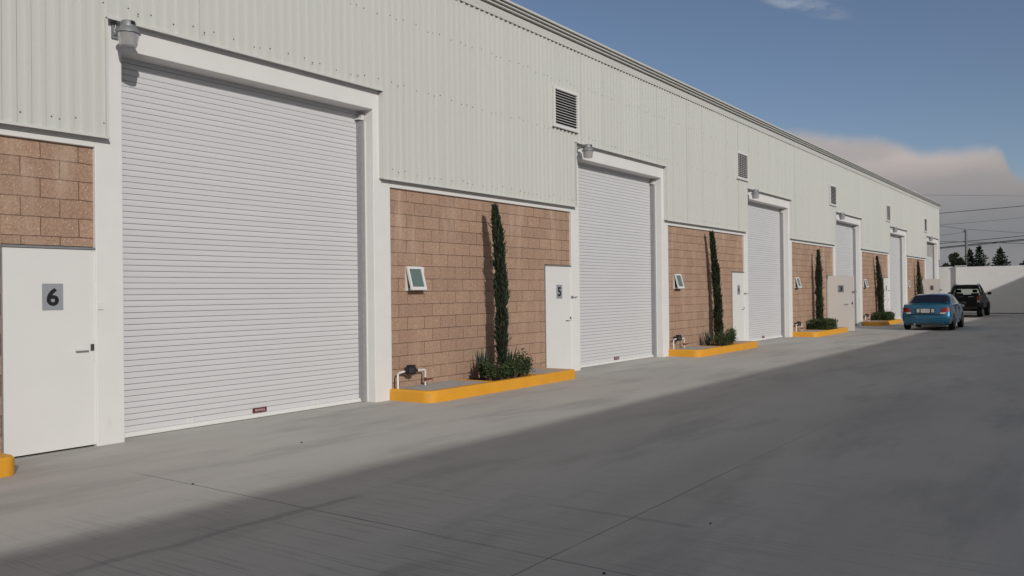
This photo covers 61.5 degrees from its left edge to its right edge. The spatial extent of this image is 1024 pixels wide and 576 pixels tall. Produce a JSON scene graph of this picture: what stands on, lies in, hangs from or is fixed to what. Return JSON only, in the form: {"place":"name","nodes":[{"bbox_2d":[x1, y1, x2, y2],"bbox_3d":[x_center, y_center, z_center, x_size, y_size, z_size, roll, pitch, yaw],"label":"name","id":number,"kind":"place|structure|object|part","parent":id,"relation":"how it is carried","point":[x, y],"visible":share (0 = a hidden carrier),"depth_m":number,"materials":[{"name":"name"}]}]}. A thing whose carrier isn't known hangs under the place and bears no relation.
{"place":"outdoors","nodes":[
{"label":"outdoors","id":0,"kind":"place"},
{"bbox_2d":[0,0,941,456],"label":"warehouse","id":1,"kind":"structure","parent":0,"point":[220,210],"depth_m":12.82,"materials":[{"name":"white paint"}]},
{"bbox_2d":[2,247,102,456],"bbox_3d":[-4.749,0.639,8.943,0.107,2.096,1.010,-1,0,35],"label":"entry door","id":2,"kind":"structure","parent":1,"relation":"in","point":[49,338],"depth_m":8.90,"materials":[{"name":"white paint"}]},
{"bbox_2d":[111,19,140,47],"bbox_3d":[-4.232,-2.793,9.391,0.413,0.338,0.252,-1,0,35],"label":"wall lamp","id":3,"kind":"object","parent":1,"relation":"attached to","point":[126,33],"visible":1,"depth_m":9.28,"materials":[{"name":"white glass"}]},
{"bbox_2d":[121,57,367,437],"bbox_3d":[-3.382,-0.478,11.320,0.178,4.370,3.956,-1,0,35],"label":"roller door","id":4,"kind":"structure","parent":1,"relation":"in","point":[245,232],"depth_m":11.12,"materials":[{"name":"white paint"}]},
{"bbox_2d":[405,266,426,290],"bbox_3d":[-1.536,-0.147,13.571,0.281,0.381,0.438,-1,0,35],"label":"awning window","id":5,"kind":"structure","parent":1,"relation":"in","point":[414,276],"depth_m":13.47,"materials":[{"name":"white paint"}]},
{"bbox_2d":[545,266,576,368],"bbox_3d":[0.985,0.620,17.109,0.130,2.096,1.066,-1,0,35],"label":"entry door","id":6,"kind":"structure","parent":1,"relation":"in","point":[557,278],"depth_m":17.06,"materials":[{"name":"white paint"}]},
{"bbox_2d":[577,144,593,157],"bbox_3d":[1.476,-2.813,17.541,0.413,0.338,0.252,-1,0,35],"label":"wall lamp","id":7,"kind":"object","parent":1,"relation":"attached to","point":[587,150],"visible":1,"depth_m":17.42,"materials":[{"name":"white glass"}]},
{"bbox_2d":[578,162,657,367],"bbox_3d":[2.327,-0.497,19.469,0.178,4.370,3.956,-1,0,35],"label":"roller door","id":8,"kind":"structure","parent":1,"relation":"in","point":[618,267],"depth_m":19.60,"materials":[{"name":"white paint"}]},
{"bbox_2d":[673,274,684,288],"bbox_3d":[4.173,-0.166,21.720,0.281,0.381,0.438,-1,0,35],"label":"awning window","id":9,"kind":"structure","parent":1,"relation":"in","point":[677,278],"depth_m":21.60,"materials":[{"name":"white paint"}]},
{"bbox_2d":[732,273,747,340],"bbox_3d":[6.694,0.600,25.259,0.130,2.096,1.066,-1,0,35],"label":"entry door","id":10,"kind":"structure","parent":1,"relation":"in","point":[738,293],"depth_m":25.22,"materials":[{"name":"white paint"}]},
{"bbox_2d":[748,189,759,198],"bbox_3d":[7.185,-2.832,25.690,0.413,0.338,0.252,-1,0,35],"label":"wall lamp","id":11,"kind":"object","parent":1,"relation":"attached to","point":[755,193],"visible":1,"depth_m":25.57,"materials":[{"name":"white glass"}]},
{"bbox_2d":[748,201,784,340],"bbox_3d":[8.035,-0.517,27.619,0.178,4.370,3.956,-1,0,35],"label":"roller door","id":12,"kind":"structure","parent":1,"relation":"in","point":[766,276],"depth_m":27.99,"materials":[{"name":"white paint"}]},
{"bbox_2d":[794,277,801,287],"bbox_3d":[9.882,-0.185,29.869,0.281,0.381,0.438,-1,0,35],"label":"awning window","id":13,"kind":"structure","parent":1,"relation":"in","point":[797,284],"depth_m":29.73,"materials":[{"name":"white paint"}]},
{"bbox_2d":[836,212,844,219],"bbox_3d":[12.894,-2.852,33.840,0.413,0.338,0.252,-1,0,35],"label":"wall lamp","id":14,"kind":"object","parent":1,"relation":"attached to","point":[841,216],"visible":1,"depth_m":33.73,"materials":[{"name":"white glass"}]},
{"bbox_2d":[828,275,856,330],"bbox_3d":[12.520,0.575,32.628,1.066,2.096,0.130,-1,0,37],"label":"entry door","id":15,"kind":"structure","parent":1,"relation":"in","point":[841,291],"depth_m":32.64,"materials":[{"name":"white paint"}]},
{"bbox_2d":[836,222,856,325],"bbox_3d":[13.744,-0.536,35.768,0.178,4.370,3.956,-1,0,35],"label":"roller door","id":16,"kind":"structure","parent":1,"relation":"in","point":[845,233],"depth_m":36.54,"materials":[{"name":"white paint"}]},
{"bbox_2d":[863,279,868,287],"bbox_3d":[15.590,-0.205,38.019,0.281,0.381,0.438,-1,0,35],"label":"awning window","id":17,"kind":"structure","parent":1,"relation":"in","point":[865,284],"depth_m":37.92,"materials":[{"name":"white paint"}]},
{"bbox_2d":[884,278,890,311],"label":"entry door","id":18,"kind":"structure","parent":1,"relation":"in","point":[886,298],"depth_m":41.54,"materials":[{"name":"white paint"}]},
{"bbox_2d":[890,234,902,318],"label":"roller door","id":19,"kind":"structure","parent":1,"relation":"in","point":[896,256],"depth_m":44.76,"materials":[{"name":"white paint"}]},
{"bbox_2d":[926,243,934,278],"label":"roller door","id":20,"kind":"structure","parent":1,"relation":"in","point":[930,260],"depth_m":53.04,"materials":[{"name":"white paint"}]},
{"bbox_2d":[923,279,940,293],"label":"entry door","id":21,"kind":"structure","parent":1,"relation":"in","point":[930,285],"depth_m":48.92,"materials":[{"name":"white paint"}]},
{"bbox_2d":[0,313,1023,575],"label":"concrete yard","id":22,"kind":"structure","parent":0,"point":[882,451],"depth_m":7.38,"materials":[{"name":"grey concrete"}]},
{"bbox_2d":[0,453,14,477],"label":"planter island","id":23,"kind":"structure","parent":22,"relation":"on","point":[7,465],"depth_m":7.77,"materials":[{"name":"yellow paint"}]},
{"bbox_2d":[390,368,574,402],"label":"planter island","id":24,"kind":"structure","parent":22,"relation":"on","point":[441,391],"depth_m":13.65,"materials":[{"name":"yellow paint"}]},
{"bbox_2d":[397,365,432,388],"bbox_3d":[-1.525,1.392,13.334,0.166,0.410,0.740,-1,0,35],"label":"water meter","id":25,"kind":"object","parent":24,"relation":"on","point":[410,369],"visible":0.98,"depth_m":13.23,"materials":[{"name":"white plastic"}]},
{"bbox_2d":[478,358,487,379],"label":"shrub","id":26,"kind":"object","parent":24,"relation":"on","point":[480,369],"visible":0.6,"depth_m":14.38,"materials":[{"name":"green plant"}]},
{"bbox_2d":[474,349,495,379],"bbox_3d":[-0.507,1.284,14.557,0.427,0.617,0.361,-1,0,42],"label":"agave","id":27,"kind":"object","parent":24,"relation":"on","point":[479,358],"visible":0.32,"depth_m":14.56,"materials":[{"name":"green plant"}]},
{"bbox_2d":[482,358,499,380],"bbox_3d":[-0.349,1.350,14.115,0.317,0.420,0.354,-1,0,35],"label":"shrub","id":28,"kind":"object","parent":24,"relation":"on","point":[489,370],"visible":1,"depth_m":14.10,"materials":[{"name":"green plant"}]},
{"bbox_2d":[487,202,511,378],"bbox_3d":[-0.191,0.036,14.774,0.376,3.038,0.378,-1,0,35],"label":"cypress tree","id":29,"kind":"object","parent":24,"relation":"on","point":[501,294],"visible":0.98,"depth_m":14.71,"materials":[{"name":"green plant"}]},
{"bbox_2d":[495,361,509,379],"bbox_3d":[-0.163,1.387,14.348,0.265,0.343,0.252,-1,0,-9],"label":"shrub","id":30,"kind":"object","parent":24,"relation":"on","point":[502,372],"visible":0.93,"depth_m":14.32,"materials":[{"name":"green plant"}]},
{"bbox_2d":[505,360,516,378],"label":"shrub","id":31,"kind":"object","parent":24,"relation":"on","point":[510,369],"visible":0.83,"depth_m":14.46,"materials":[{"name":"green plant"}]},
{"bbox_2d":[506,346,517,376],"bbox_3d":[-0.075,1.284,15.219,0.399,0.614,0.331,-1,0,7],"label":"agave","id":32,"kind":"object","parent":24,"relation":"on","point":[511,356],"visible":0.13,"depth_m":15.24,"materials":[{"name":"green plant"}]},
{"bbox_2d":[509,355,521,377],"bbox_3d":[0.048,1.342,14.660,0.233,0.433,0.215,-1,0,7],"label":"shrub","id":33,"kind":"object","parent":24,"relation":"on","point":[516,364],"visible":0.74,"depth_m":14.65,"materials":[{"name":"green plant"}]},
{"bbox_2d":[515,348,527,375],"bbox_3d":[0.214,1.299,15.122,0.328,0.520,0.295,-1,0,35],"label":"shrub","id":34,"kind":"object","parent":24,"relation":"on","point":[523,355],"visible":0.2,"depth_m":15.09,"materials":[{"name":"green plant"}]},
{"bbox_2d":[515,356,528,376],"bbox_3d":[0.143,1.366,14.831,0.252,0.384,0.229,-1,0,-18],"label":"shrub","id":35,"kind":"object","parent":24,"relation":"on","point":[522,366],"visible":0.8,"depth_m":14.81,"materials":[{"name":"green plant"}]},
{"bbox_2d":[523,355,535,375],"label":"shrub","id":36,"kind":"object","parent":24,"relation":"on","point":[528,364],"visible":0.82,"depth_m":14.96,"materials":[{"name":"green plant"}]},
{"bbox_2d":[669,341,757,356],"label":"planter island","id":37,"kind":"structure","parent":22,"relation":"on","point":[701,350],"depth_m":21.73,"materials":[{"name":"yellow paint"}]},
{"bbox_2d":[673,335,687,348],"bbox_3d":[4.184,1.373,21.483,0.166,0.410,0.740,-1,0,35],"label":"water meter","id":38,"kind":"object","parent":37,"relation":"on","point":[678,338],"visible":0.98,"depth_m":21.37,"materials":[{"name":"white plastic"}]},
{"bbox_2d":[702,332,711,345],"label":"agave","id":39,"kind":"object","parent":37,"relation":"on","point":[708,339],"visible":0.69,"depth_m":22.68,"materials":[{"name":"green plant"}]},
{"bbox_2d":[708,230,724,344],"bbox_3d":[5.486,-0.017,23.195,0.375,3.109,0.591,-1,0,35],"label":"cypress tree","id":40,"kind":"object","parent":37,"relation":"on","point":[717,294],"visible":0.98,"depth_m":23.18,"materials":[{"name":"green plant"}]},
{"bbox_2d":[710,332,726,345],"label":"shrub","id":41,"kind":"object","parent":37,"relation":"on","point":[718,337],"visible":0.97,"depth_m":22.26,"materials":[{"name":"green plant"}]},
{"bbox_2d":[719,332,729,345],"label":"shrub","id":42,"kind":"object","parent":37,"relation":"on","point":[725,341],"visible":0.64,"depth_m":22.45,"materials":[{"name":"green plant"}]},
{"bbox_2d":[721,330,733,344],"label":"shrub","id":43,"kind":"object","parent":37,"relation":"on","point":[727,334],"visible":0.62,"depth_m":22.65,"materials":[{"name":"green plant"}]},
{"bbox_2d":[729,330,735,344],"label":"shrub","id":44,"kind":"object","parent":37,"relation":"on","point":[732,336],"visible":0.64,"depth_m":22.82,"materials":[{"name":"green plant"}]},
{"bbox_2d":[727,326,737,343],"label":"shrub","id":45,"kind":"object","parent":37,"relation":"on","point":[731,331],"visible":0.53,"depth_m":23.07,"materials":[{"name":"green plant"}]},
{"bbox_2d":[793,327,847,336],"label":"planter island","id":46,"kind":"structure","parent":22,"relation":"on","point":[812,333],"depth_m":29.40,"materials":[{"name":"yellow paint"}]},
{"bbox_2d":[796,321,803,331],"bbox_3d":[9.892,1.354,29.633,0.166,0.410,0.740,-1,0,35],"label":"water meter","id":47,"kind":"object","parent":46,"relation":"on","point":[798,323],"visible":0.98,"depth_m":29.52,"materials":[{"name":"white plastic"}]},
{"bbox_2d":[814,249,825,320],"bbox_3d":[11.175,0.041,31.279,0.447,2.954,0.411,-1,0,-7],"label":"cypress tree","id":48,"kind":"object","parent":46,"relation":"on","point":[819,307],"visible":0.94,"depth_m":31.20,"materials":[{"name":"green plant"}]},
{"bbox_2d":[806,318,837,329],"bbox_3d":[11.202,1.311,31.031,0.822,0.496,1.468,-1,0,35],"label":"hedge","id":49,"kind":"object","parent":46,"relation":"on","point":[824,324],"visible":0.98,"depth_m":30.58,"materials":[{"name":"green plant"}]},
{"bbox_2d":[863,319,901,325],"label":"planter island","id":50,"kind":"structure","parent":22,"relation":"on","point":[877,322],"depth_m":37.55,"materials":[{"name":"yellow paint"}]},
{"bbox_2d":[874,255,884,311],"bbox_3d":[16.873,-0.016,39.540,0.422,3.031,0.721,-1,0,35],"label":"cypress tree","id":51,"kind":"object","parent":50,"relation":"on","point":[880,290],"visible":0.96,"depth_m":39.49,"materials":[{"name":"green plant"}]},
{"bbox_2d":[871,311,894,320],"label":"hedge","id":52,"kind":"object","parent":50,"relation":"on","point":[884,316],"visible":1,"depth_m":38.72,"materials":[{"name":"green plant"}]},
{"bbox_2d":[903,293,965,329],"bbox_3d":[16.834,0.904,34.303,2.080,1.400,4.555,-1,0,34],"label":"parked car","id":53,"kind":"object","parent":22,"relation":"on","point":[934,309],"visible":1,"depth_m":32.76,"materials":[{"name":"blue paint"}]},
{"bbox_3d":[16.252,0.422,33.452,1.467,0.330,0.563,-1,0,34],"label":"rear window","id":54,"kind":"part","parent":53,"relation":"part of","materials":[{"name":"black glass"}]},
{"bbox_3d":[17.469,0.451,34.005,0.177,0.328,1.799,-1,0,34],"label":"side window","id":55,"kind":"part","parent":53,"relation":"part of","materials":[{"name":"grey glass"}]},
{"bbox_2d":[948,284,990,316],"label":"pickup truck","id":56,"kind":"object","parent":22,"relation":"on","point":[974,297],"visible":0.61,"depth_m":47.93,"materials":[{"name":"paint"}]},
{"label":"rear window","id":57,"kind":"part","parent":56,"relation":"part of","materials":[{"name":"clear glass"}]},
{"bbox_2d":[939,265,1023,313],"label":"boundary wall","id":58,"kind":"structure","parent":22,"relation":"on","point":[1004,285],"depth_m":52.55,"materials":[{"name":"white paint"}]},
{"bbox_2d":[510,0,1023,266],"label":"sky","id":59,"kind":"structure","parent":0,"point":[926,97],"materials":[{"name":"blue"}]},
{"bbox_2d":[915,260,924,294],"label":"cypress tree","id":60,"kind":"object","parent":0,"point":[919,287],"visible":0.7,"depth_m":47.29,"materials":[{"name":"green plant"}]},
{"bbox_2d":[963,245,989,266],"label":"conifer tree","id":61,"kind":"object","parent":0,"point":[980,261],"visible":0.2,"depth_m":79.61,"materials":[{"name":"green plant"}]},
{"label":"ground","id":62,"kind":"structure","parent":0,"visible":0},
{"bbox_2d":[948,252,959,266],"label":"broadleaf tree","id":63,"kind":"object","parent":62,"relation":"on","point":[953,259],"visible":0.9,"depth_m":80.67,"materials":[{"name":"green plant"}]},
{"bbox_2d":[956,257,964,266],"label":"broadleaf tree","id":64,"kind":"object","parent":62,"relation":"on","point":[961,260],"visible":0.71,"depth_m":80.36,"materials":[{"name":"green plant"}]},
{"bbox_2d":[962,229,967,265],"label":"utility pole","id":65,"kind":"object","parent":62,"relation":"on","point":[966,246],"visible":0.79,"depth_m":80.11,"materials":[{"name":"grey concrete"}]},
{"bbox_2d":[940,236,1018,243],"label":"overhead cable","id":66,"kind":"object","parent":65,"relation":"attached to","point":[983,239],"visible":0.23,"depth_m":79.36,"materials":[{"name":"black rubber"}]},
{"bbox_2d":[940,239,1023,247],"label":"overhead cable","id":67,"kind":"object","parent":65,"relation":"attached to","point":[983,243],"visible":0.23,"depth_m":79.42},
{"bbox_2d":[940,240,1023,248],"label":"overhead cable","id":68,"kind":"object","parent":65,"relation":"attached to","point":[982,244],"visible":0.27,"depth_m":79.43,"materials":[{"name":"black rubber"}]},
{"bbox_2d":[940,241,1023,243],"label":"overhead cable","id":69,"kind":"object","parent":65,"relation":"attached to","point":[979,242],"visible":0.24,"depth_m":79.56,"materials":[{"name":"black rubber"}]},
{"bbox_2d":[991,245,1010,265],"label":"conifer tree","id":70,"kind":"object","parent":62,"relation":"on","point":[998,260],"visible":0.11,"depth_m":78.50,"materials":[{"name":"green plant"}]},
{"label":"utility pole","id":71,"kind":"object","parent":62,"relation":"on","visible":0},
{"bbox_2d":[939,206,1019,213],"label":"overhead cable","id":72,"kind":"object","parent":71,"relation":"attached to","point":[981,209],"visible":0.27,"depth_m":79.42,"materials":[{"name":"black rubber"}]}
]}

